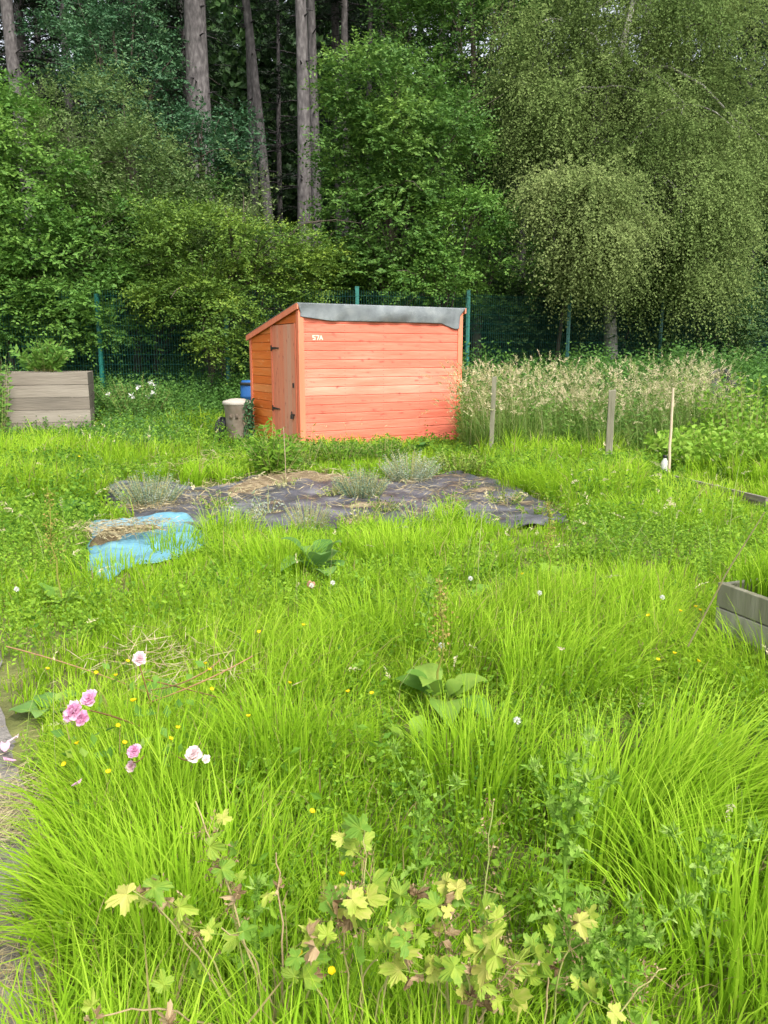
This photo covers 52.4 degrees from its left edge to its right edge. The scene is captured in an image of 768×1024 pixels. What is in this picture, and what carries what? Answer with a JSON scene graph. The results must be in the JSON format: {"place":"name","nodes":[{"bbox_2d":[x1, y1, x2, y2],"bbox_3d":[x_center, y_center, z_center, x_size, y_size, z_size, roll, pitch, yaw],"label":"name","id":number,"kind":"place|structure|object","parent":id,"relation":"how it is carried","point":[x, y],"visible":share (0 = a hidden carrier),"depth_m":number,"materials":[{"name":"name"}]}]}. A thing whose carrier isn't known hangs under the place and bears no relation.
{"place":"outdoors","nodes":[
{"label":"outdoors","id":0,"kind":"place"},
{"bbox_2d":[0,654,46,1023],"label":"path","id":1,"kind":"structure","parent":0,"point":[5,735],"depth_m":2.21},
{"bbox_2d":[0,0,764,221],"label":"sky","id":2,"kind":"structure","parent":0,"point":[286,0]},
{"bbox_2d":[0,371,767,1023],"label":"ground","id":3,"kind":"structure","parent":0,"point":[16,723],"depth_m":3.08,"materials":[{"name":"green plant"}]},
{"bbox_2d":[0,354,13,432],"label":"leafy shrub","id":4,"kind":"object","parent":3,"relation":"on","point":[3,405],"visible":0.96,"depth_m":13.94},
{"bbox_2d":[0,0,58,370],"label":"conifer tree","id":5,"kind":"object","parent":3,"relation":"on","point":[11,52],"visible":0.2,"depth_m":21.75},
{"bbox_2d":[8,690,78,719],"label":"dock plant","id":6,"kind":"object","parent":3,"relation":"on","point":[27,705],"visible":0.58,"depth_m":3.25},
{"bbox_2d":[0,233,92,370],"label":"understorey bush","id":7,"kind":"object","parent":3,"relation":"on","point":[29,352],"visible":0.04,"depth_m":22.00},
{"bbox_2d":[0,371,96,431],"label":"timber planter","id":8,"kind":"object","parent":3,"relation":"on","point":[33,394],"visible":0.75,"depth_m":14.41,"materials":[{"name":"wood"}]},
{"bbox_2d":[8,336,75,371],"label":"leafy plant","id":9,"kind":"object","parent":8,"relation":"in","point":[53,360],"visible":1,"depth_m":14.54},
{"bbox_2d":[0,5,97,273],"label":"conifer tree","id":10,"kind":"object","parent":3,"relation":"on","point":[33,38],"visible":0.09,"depth_m":27.81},
{"bbox_2d":[0,0,98,272],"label":"conifer tree","id":11,"kind":"object","parent":3,"relation":"on","point":[21,41],"visible":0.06,"depth_m":25.64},
{"bbox_2d":[0,0,116,213],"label":"conifer tree","id":12,"kind":"object","parent":3,"relation":"on","point":[40,42],"visible":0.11,"depth_m":31.08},
{"bbox_2d":[38,488,84,606],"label":"dock plant","id":13,"kind":"object","parent":3,"relation":"on","point":[51,591],"visible":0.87,"depth_m":4.52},
{"bbox_2d":[0,59,174,370],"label":"leafy shrub","id":14,"kind":"object","parent":3,"relation":"on","point":[20,263],"visible":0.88,"depth_m":16.38,"materials":[{"name":"plant"}]},
{"bbox_2d":[0,0,185,368],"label":"conifer tree","id":15,"kind":"object","parent":3,"relation":"on","point":[42,60],"visible":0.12,"depth_m":24.37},
{"bbox_2d":[8,0,217,371],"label":"holly tree","id":16,"kind":"object","parent":3,"relation":"on","point":[140,46],"visible":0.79,"depth_m":20.26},
{"bbox_2d":[89,525,158,546],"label":"soil","id":17,"kind":"structure","parent":3,"relation":"on","point":[100,540],"depth_m":6.14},
{"bbox_2d":[80,0,172,201],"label":"conifer tree","id":18,"kind":"object","parent":3,"relation":"on","point":[110,2],"visible":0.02,"depth_m":37.53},
{"bbox_2d":[6,646,252,772],"bbox_3d":[-0.934,0.663,2.996,0.758,0.411,1.619,-7,13,-31],"label":"rose bush","id":19,"kind":"object","parent":3,"relation":"on","point":[193,754],"visible":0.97,"depth_m":2.50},
{"bbox_2d":[83,0,183,358],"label":"conifer tree","id":20,"kind":"object","parent":3,"relation":"on","point":[155,7],"visible":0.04,"depth_m":30.99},
{"bbox_2d":[96,372,174,420],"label":"flowering shrub","id":21,"kind":"object","parent":3,"relation":"on","point":[148,398],"visible":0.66,"depth_m":15.19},
{"bbox_2d":[3,51,287,388],"bbox_3d":[-5.548,-6.536,18.003,6.841,8.174,4.132,3,12,14],"label":"sallow shrub","id":22,"kind":"object","parent":3,"relation":"on","point":[114,144],"visible":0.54,"depth_m":17.55,"materials":[{"name":"plant"}]},
{"bbox_2d":[87,512,203,578],"bbox_3d":[-1.909,0.204,6.280,0.923,0.117,2.186,-4,12,-19],"label":"tarpaulin","id":23,"kind":"object","parent":3,"relation":"on","point":[128,542],"visible":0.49,"depth_m":6.01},
{"bbox_2d":[22,155,274,382],"bbox_3d":[-5.617,-5.582,18.830,5.850,5.989,4.220,0,12,0],"label":"elder bush","id":24,"kind":"object","parent":3,"relation":"on","point":[160,332],"visible":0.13,"depth_m":18.15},
{"bbox_2d":[70,239,241,382],"bbox_3d":[-6.653,-5.672,22.327,5.301,6.093,4.108,-2,12,-9],"label":"understorey bush","id":25,"kind":"object","parent":3,"relation":"on","point":[151,360],"visible":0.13,"depth_m":21.81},
{"bbox_2d":[81,816,252,1023],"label":"cranesbill plant","id":26,"kind":"object","parent":3,"relation":"on","point":[124,899],"visible":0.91,"depth_m":1.54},
{"bbox_2d":[132,678,217,724],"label":"dock plant","id":27,"kind":"object","parent":3,"relation":"on","point":[162,690],"visible":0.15,"depth_m":3.20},
{"bbox_2d":[102,88,275,380],"bbox_3d":[-4.627,-6.489,19.239,4.121,7.553,3.168,0,12,0],"label":"holly tree","id":28,"kind":"object","parent":3,"relation":"on","point":[207,135],"visible":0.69,"depth_m":18.59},
{"bbox_2d":[107,0,280,246],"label":"conifer tree","id":29,"kind":"object","parent":3,"relation":"on","point":[179,9],"visible":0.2,"depth_m":29.34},
{"bbox_2d":[164,4,235,215],"bbox_3d":[-9.210,-16.642,38.926,5.740,18.132,5.305,9,15,38],"label":"conifer tree","id":30,"kind":"object","parent":3,"relation":"on","point":[210,71],"visible":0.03,"depth_m":37.91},
{"bbox_2d":[168,0,256,374],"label":"conifer tree","id":31,"kind":"object","parent":3,"relation":"on","point":[196,50],"visible":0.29,"depth_m":20.81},
{"bbox_2d":[222,398,250,442],"bbox_3d":[-2.519,-1.578,13.456,0.500,0.760,0.500,0,12,0],"label":"garden bin","id":32,"kind":"object","parent":3,"relation":"on","point":[234,410],"visible":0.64,"depth_m":13.26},
{"bbox_2d":[111,189,372,394],"bbox_3d":[-2.978,-4.485,16.603,5.487,4.705,3.638,0,12,0],"label":"hawthorn tree","id":33,"kind":"object","parent":3,"relation":"on","point":[279,278],"visible":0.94,"depth_m":16.06,"materials":[{"name":"plant"}]},
{"bbox_2d":[197,990,288,1023],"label":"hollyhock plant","id":34,"kind":"object","parent":3,"relation":"on","point":[257,1000],"visible":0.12,"depth_m":1.72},
{"bbox_2d":[239,380,250,419],"bbox_3d":[-2.477,-2.077,15.089,0.594,0.920,0.591,0,12,0],"label":"blue drum","id":35,"kind":"object","parent":3,"relation":"on","point":[245,386],"visible":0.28,"depth_m":14.80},
{"bbox_2d":[209,871,285,999],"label":"thistle","id":36,"kind":"object","parent":3,"relation":"on","point":[258,909],"visible":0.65,"depth_m":1.81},
{"bbox_2d":[242,398,254,439],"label":"ivy","id":37,"kind":"object","parent":3,"relation":"on","point":[250,407],"visible":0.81,"depth_m":13.29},
{"bbox_2d":[225,0,280,300],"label":"conifer tree","id":38,"kind":"object","parent":3,"relation":"on","point":[252,58],"visible":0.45,"depth_m":23.88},
{"bbox_2d":[228,268,294,377],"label":"understorey bush","id":39,"kind":"object","parent":3,"relation":"on","point":[242,357],"visible":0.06,"depth_m":22.38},
{"bbox_2d":[206,0,337,295],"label":"conifer tree","id":40,"kind":"object","parent":3,"relation":"on","point":[249,92],"visible":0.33,"depth_m":25.31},
{"bbox_2d":[220,0,327,241],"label":"conifer tree","id":41,"kind":"object","parent":3,"relation":"on","point":[279,106],"visible":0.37,"depth_m":36.10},
{"bbox_2d":[241,417,308,475],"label":"leafy weed","id":42,"kind":"object","parent":3,"relation":"on","point":[268,459],"visible":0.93,"depth_m":9.35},
{"bbox_2d":[180,801,392,1023],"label":"cranesbill plant","id":43,"kind":"object","parent":3,"relation":"on","point":[375,888],"visible":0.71,"depth_m":1.58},
{"bbox_2d":[0,446,583,1023],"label":"straw litter","id":44,"kind":"object","parent":3,"relation":"on","point":[124,528],"visible":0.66,"depth_m":3.54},
{"bbox_2d":[231,0,381,298],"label":"conifer tree","id":45,"kind":"object","parent":3,"relation":"on","point":[344,21],"visible":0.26,"depth_m":25.39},
{"bbox_2d":[282,495,333,532],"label":"catmint plant","id":46,"kind":"object","parent":3,"relation":"on","point":[301,517],"visible":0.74,"depth_m":6.47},
{"bbox_2d":[294,423,321,466],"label":"leafy weed","id":47,"kind":"object","parent":3,"relation":"on","point":[306,456],"visible":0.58,"depth_m":10.07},
{"bbox_2d":[289,0,330,301],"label":"conifer tree","id":48,"kind":"object","parent":3,"relation":"on","point":[303,118],"visible":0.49,"depth_m":20.72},
{"bbox_2d":[281,537,344,578],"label":"dock plant","id":49,"kind":"object","parent":3,"relation":"on","point":[328,554],"visible":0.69,"depth_m":5.19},
{"bbox_2d":[307,0,336,284],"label":"conifer tree","id":50,"kind":"object","parent":3,"relation":"on","point":[312,52],"visible":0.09,"depth_m":22.50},
{"bbox_2d":[265,0,401,252],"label":"conifer tree","id":51,"kind":"object","parent":3,"relation":"on","point":[334,30],"visible":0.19,"depth_m":28.94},
{"bbox_2d":[107,470,568,533],"bbox_3d":[-0.728,-0.160,8.100,4.639,0.105,3.325,-1,12,-6],"label":"weed membrane","id":52,"kind":"object","parent":3,"relation":"on","point":[283,492],"visible":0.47,"depth_m":7.84,"materials":[{"name":"fabric"}]},
{"bbox_2d":[109,466,189,508],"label":"catmint plant","id":53,"kind":"object","parent":52,"relation":"on","point":[138,494],"visible":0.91,"depth_m":7.72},
{"bbox_2d":[200,487,237,508],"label":"weed","id":54,"kind":"object","parent":52,"relation":"on","point":[208,506],"visible":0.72,"depth_m":7.51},
{"bbox_2d":[225,500,270,521],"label":"weed","id":55,"kind":"object","parent":52,"relation":"on","point":[255,512],"visible":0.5,"depth_m":6.84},
{"bbox_2d":[251,485,282,513],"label":"weed","id":56,"kind":"object","parent":52,"relation":"on","point":[267,502],"visible":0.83,"depth_m":7.25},
{"bbox_2d":[227,471,353,495],"bbox_3d":[-1.091,-0.350,9.006,1.781,0.101,1.243,-5,13,-24],"label":"straw","id":57,"kind":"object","parent":52,"relation":"on","point":[267,480],"depth_m":9.00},
{"bbox_2d":[333,500,384,524],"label":"weed","id":58,"kind":"object","parent":52,"relation":"on","point":[356,511],"visible":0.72,"depth_m":6.96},
{"bbox_2d":[329,460,392,498],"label":"catmint plant","id":59,"kind":"object","parent":52,"relation":"on","point":[361,485],"visible":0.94,"depth_m":8.01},
{"bbox_2d":[366,494,399,513],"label":"weed","id":60,"kind":"object","parent":52,"relation":"on","point":[384,508],"visible":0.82,"depth_m":7.30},
{"bbox_2d":[377,448,444,481],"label":"catmint plant","id":61,"kind":"object","parent":52,"relation":"on","point":[423,472],"visible":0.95,"depth_m":9.22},
{"bbox_2d":[394,495,442,519],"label":"weed","id":62,"kind":"object","parent":52,"relation":"on","point":[397,506],"visible":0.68,"depth_m":7.05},
{"bbox_2d":[485,484,526,505],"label":"weed","id":63,"kind":"object","parent":52,"relation":"on","point":[515,497],"visible":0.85,"depth_m":7.79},
{"bbox_2d":[307,433,372,465],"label":"leafy weed","id":64,"kind":"object","parent":3,"relation":"on","point":[344,451],"visible":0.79,"depth_m":10.43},
{"bbox_2d":[281,0,400,231],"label":"conifer tree","id":65,"kind":"object","parent":3,"relation":"on","point":[355,26],"visible":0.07,"depth_m":35.22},
{"bbox_2d":[246,302,465,444],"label":"garden shed","id":66,"kind":"structure","parent":3,"relation":"on","point":[334,368],"depth_m":12.41,"materials":[{"name":"wood"}]},
{"bbox_2d":[270,324,297,442],"bbox_3d":[-1.592,-1.995,12.331,0.069,1.874,0.970,-6,13,-28],"label":"door","id":67,"kind":"structure","parent":66,"relation":"in","point":[284,407],"depth_m":12.28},
{"bbox_2d":[285,813,432,1023],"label":"cranesbill plant","id":68,"kind":"object","parent":3,"relation":"on","point":[395,937],"visible":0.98,"depth_m":1.52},
{"bbox_2d":[258,0,466,296],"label":"conifer tree","id":69,"kind":"object","parent":3,"relation":"on","point":[370,26],"visible":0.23,"depth_m":27.33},
{"bbox_2d":[321,0,427,288],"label":"conifer tree","id":70,"kind":"object","parent":3,"relation":"on","point":[374,80],"visible":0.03,"depth_m":32.58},
{"bbox_2d":[0,359,767,1023],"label":"weeds","id":71,"kind":"object","parent":3,"relation":"on","point":[18,527],"visible":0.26,"depth_m":4.71,"materials":[{"name":"plant"}]},
{"bbox_2d":[0,331,767,447],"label":"undergrowth","id":72,"kind":"object","parent":3,"relation":"on","point":[753,368],"visible":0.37,"depth_m":15.70,"materials":[{"name":"plant"}]},
{"bbox_2d":[0,0,767,345],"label":"distant woods","id":73,"kind":"object","parent":3,"relation":"on","point":[228,58],"visible":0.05,"depth_m":39.95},
{"bbox_2d":[0,286,767,398],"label":"fence","id":74,"kind":"object","parent":3,"relation":"on","point":[102,362],"visible":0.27,"depth_m":17.29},
{"bbox_2d":[0,415,767,822],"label":"seeding grass","id":75,"kind":"structure","parent":3,"relation":"on","point":[388,553],"depth_m":5.46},
{"bbox_2d":[358,433,413,460],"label":"leafy weed","id":76,"kind":"object","parent":3,"relation":"on","point":[377,449],"visible":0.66,"depth_m":10.80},
{"bbox_2d":[223,216,558,336],"bbox_3d":[0.144,-5.121,19.571,8.389,4.762,3.877,0,12,0],"label":"elder bush","id":77,"kind":"object","parent":3,"relation":"on","point":[483,278],"visible":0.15,"depth_m":19.41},
{"bbox_2d":[292,24,508,305],"bbox_3d":[0.339,-6.440,17.623,5.057,8.118,3.957,0,12,0],"label":"hazel tree","id":78,"kind":"object","parent":3,"relation":"on","point":[399,185],"visible":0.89,"depth_m":16.86,"materials":[{"name":"plant"}]},
{"bbox_2d":[384,715,434,749],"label":"leafy weed","id":79,"kind":"object","parent":3,"relation":"on","point":[397,731],"visible":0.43,"depth_m":2.99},
{"bbox_2d":[352,1,483,260],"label":"conifer tree","id":80,"kind":"object","parent":3,"relation":"on","point":[409,33],"visible":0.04,"depth_m":29.56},
{"bbox_2d":[386,736,467,898],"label":"thistle","id":81,"kind":"object","parent":3,"relation":"on","point":[415,841],"visible":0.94,"depth_m":2.15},
{"bbox_2d":[409,563,453,661],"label":"thistle","id":82,"kind":"object","parent":3,"relation":"on","point":[429,589],"visible":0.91,"depth_m":3.72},
{"bbox_2d":[342,0,527,260],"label":"conifer tree","id":83,"kind":"object","parent":3,"relation":"on","point":[409,38],"visible":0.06,"depth_m":24.16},
{"bbox_2d":[393,573,493,725],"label":"dock plant","id":84,"kind":"object","parent":3,"relation":"on","point":[429,673],"visible":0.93,"depth_m":3.24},
{"bbox_2d":[353,173,536,311],"bbox_3d":[1.320,-4.868,17.549,4.069,5.027,2.852,0,12,0],"label":"young maple","id":85,"kind":"object","parent":3,"relation":"on","point":[467,202],"visible":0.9,"depth_m":16.93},
{"bbox_2d":[396,14,514,251],"bbox_3d":[2.529,-16.375,31.262,6.894,21.185,6.897,0,12,-2],"label":"conifer tree","id":86,"kind":"object","parent":3,"relation":"on","point":[477,59],"visible":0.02,"depth_m":30.87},
{"bbox_2d":[421,448,495,474],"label":"leafy weed","id":87,"kind":"object","parent":3,"relation":"on","point":[446,461],"visible":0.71,"depth_m":9.85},
{"bbox_2d":[378,794,549,1023],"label":"cranesbill plant","id":88,"kind":"object","parent":3,"relation":"on","point":[476,981],"visible":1,"depth_m":1.48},
{"bbox_2d":[352,0,589,368],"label":"tall beech","id":89,"kind":"object","parent":3,"relation":"on","point":[439,8],"visible":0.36,"depth_m":20.09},
{"bbox_2d":[451,248,532,362],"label":"understorey bush","id":90,"kind":"object","parent":3,"relation":"on","point":[514,267],"visible":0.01,"depth_m":27.61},
{"bbox_2d":[489,376,496,449],"bbox_3d":[1.507,-1.234,10.864,0.088,1.289,0.067,3,12,13],"label":"wooden post","id":91,"kind":"object","parent":3,"relation":"on","point":[493,402],"visible":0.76,"depth_m":10.80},
{"bbox_2d":[458,260,541,363],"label":"understorey bush","id":92,"kind":"object","parent":3,"relation":"on","point":[516,292],"visible":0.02,"depth_m":24.49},
{"bbox_2d":[462,271,559,374],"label":"understorey bush","id":93,"kind":"object","parent":3,"relation":"on","point":[500,328],"visible":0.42,"depth_m":21.61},
{"bbox_2d":[457,0,582,326],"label":"conifer tree","id":94,"kind":"object","parent":3,"relation":"on","point":[520,258],"visible":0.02,"depth_m":30.68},
{"bbox_2d":[534,498,568,577],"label":"dock plant","id":95,"kind":"object","parent":3,"relation":"on","point":[548,546],"visible":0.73,"depth_m":5.13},
{"bbox_2d":[468,0,671,352],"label":"conifer tree","id":96,"kind":"object","parent":3,"relation":"on","point":[553,74],"visible":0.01,"depth_m":24.75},
{"bbox_2d":[518,724,624,987],"bbox_3d":[0.448,0.847,1.875,0.236,0.639,0.245,0,12,0],"label":"thistle","id":97,"kind":"object","parent":3,"relation":"on","point":[572,802],"visible":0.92,"depth_m":1.86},
{"bbox_2d":[518,228,644,361],"bbox_3d":[6.199,-6.671,24.405,4.373,6.794,5.334,9,14,36],"label":"understorey bush","id":98,"kind":"object","parent":3,"relation":"on","point":[555,336],"visible":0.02,"depth_m":24.29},
{"bbox_2d":[529,877,642,1023],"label":"thistle","id":99,"kind":"object","parent":3,"relation":"on","point":[589,953],"visible":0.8,"depth_m":1.68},
{"bbox_2d":[494,140,696,361],"bbox_3d":[4.541,-5.151,17.332,4.011,5.668,4.501,7,13,29],"label":"birch tree","id":100,"kind":"object","parent":3,"relation":"on","point":[593,245],"visible":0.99,"depth_m":16.46,"materials":[{"name":"plant"}]},
{"bbox_2d":[449,0,767,364],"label":"birch tree","id":101,"kind":"object","parent":3,"relation":"on","point":[715,189],"visible":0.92,"depth_m":18.02,"materials":[{"name":"plant"}]},
{"bbox_2d":[534,904,682,1023],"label":"cranesbill plant","id":102,"kind":"object","parent":3,"relation":"on","point":[581,922],"visible":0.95,"depth_m":1.55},
{"bbox_2d":[605,389,615,453],"bbox_3d":[2.872,-0.985,9.931,0.091,1.134,0.088,3,12,14],"label":"wooden post","id":103,"kind":"object","parent":3,"relation":"on","point":[610,418],"visible":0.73,"depth_m":9.86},
{"bbox_2d":[541,179,691,369],"bbox_3d":[6.289,-5.671,20.942,3.959,6.328,4.830,1,12,3],"label":"understorey bush","id":104,"kind":"object","parent":3,"relation":"on","point":[585,339],"visible":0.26,"depth_m":20.66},
{"bbox_2d":[544,0,736,360],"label":"conifer tree","id":105,"kind":"object","parent":3,"relation":"on","point":[653,103],"visible":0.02,"depth_m":23.77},
{"bbox_2d":[588,883,699,1023],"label":"thistle","id":106,"kind":"object","parent":3,"relation":"on","point":[622,990],"visible":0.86,"depth_m":1.66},
{"bbox_2d":[667,388,673,471],"bbox_3d":[3.388,-0.863,9.225,0.049,1.194,0.038,-5,12,-22],"label":"garden stake","id":107,"kind":"object","parent":3,"relation":"on","point":[670,434],"visible":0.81,"depth_m":9.20,"materials":[{"name":"wood"}]},
{"bbox_2d":[640,0,767,338],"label":"dark tree","id":108,"kind":"object","parent":3,"relation":"on","point":[764,230],"visible":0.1,"depth_m":23.33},
{"bbox_2d":[643,414,767,467],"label":"potato plant","id":109,"kind":"object","parent":3,"relation":"on","point":[690,441],"visible":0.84,"depth_m":9.63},
{"bbox_2d":[645,249,767,368],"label":"understorey bush","id":110,"kind":"object","parent":3,"relation":"on","point":[749,327],"visible":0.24,"depth_m":21.09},
{"bbox_2d":[652,0,767,347],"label":"conifer tree","id":111,"kind":"object","parent":3,"relation":"on","point":[762,47],"visible":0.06,"depth_m":25.53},
{"bbox_2d":[658,814,766,970],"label":"thistle","id":112,"kind":"object","parent":3,"relation":"on","point":[704,893],"visible":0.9,"depth_m":1.92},
{"bbox_2d":[672,475,767,508],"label":"bed edging","id":113,"kind":"object","parent":3,"relation":"on","point":[759,498],"visible":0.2,"depth_m":7.89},
{"bbox_2d":[687,512,764,646],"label":"dry stalk","id":114,"kind":"object","parent":3,"relation":"on","point":[722,582],"visible":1,"depth_m":3.21,"materials":[{"name":"plant"}]},
{"bbox_2d":[687,367,767,438],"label":"raspberry bush","id":115,"kind":"object","parent":3,"relation":"on","point":[758,421],"visible":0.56,"depth_m":10.79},
{"bbox_2d":[714,579,767,667],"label":"raised bed","id":116,"kind":"object","parent":3,"relation":"on","point":[750,605],"visible":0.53,"depth_m":3.76,"materials":[{"name":"wood"}]},
{"bbox_2d":[723,524,767,596],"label":"grass","id":117,"kind":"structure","parent":116,"relation":"in","point":[761,586],"depth_m":3.80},
{"bbox_2d":[419,346,755,455],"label":"tall dry grass","id":118,"kind":"structure","parent":0,"point":[482,431],"depth_m":11.45,"materials":[{"name":"plant"}]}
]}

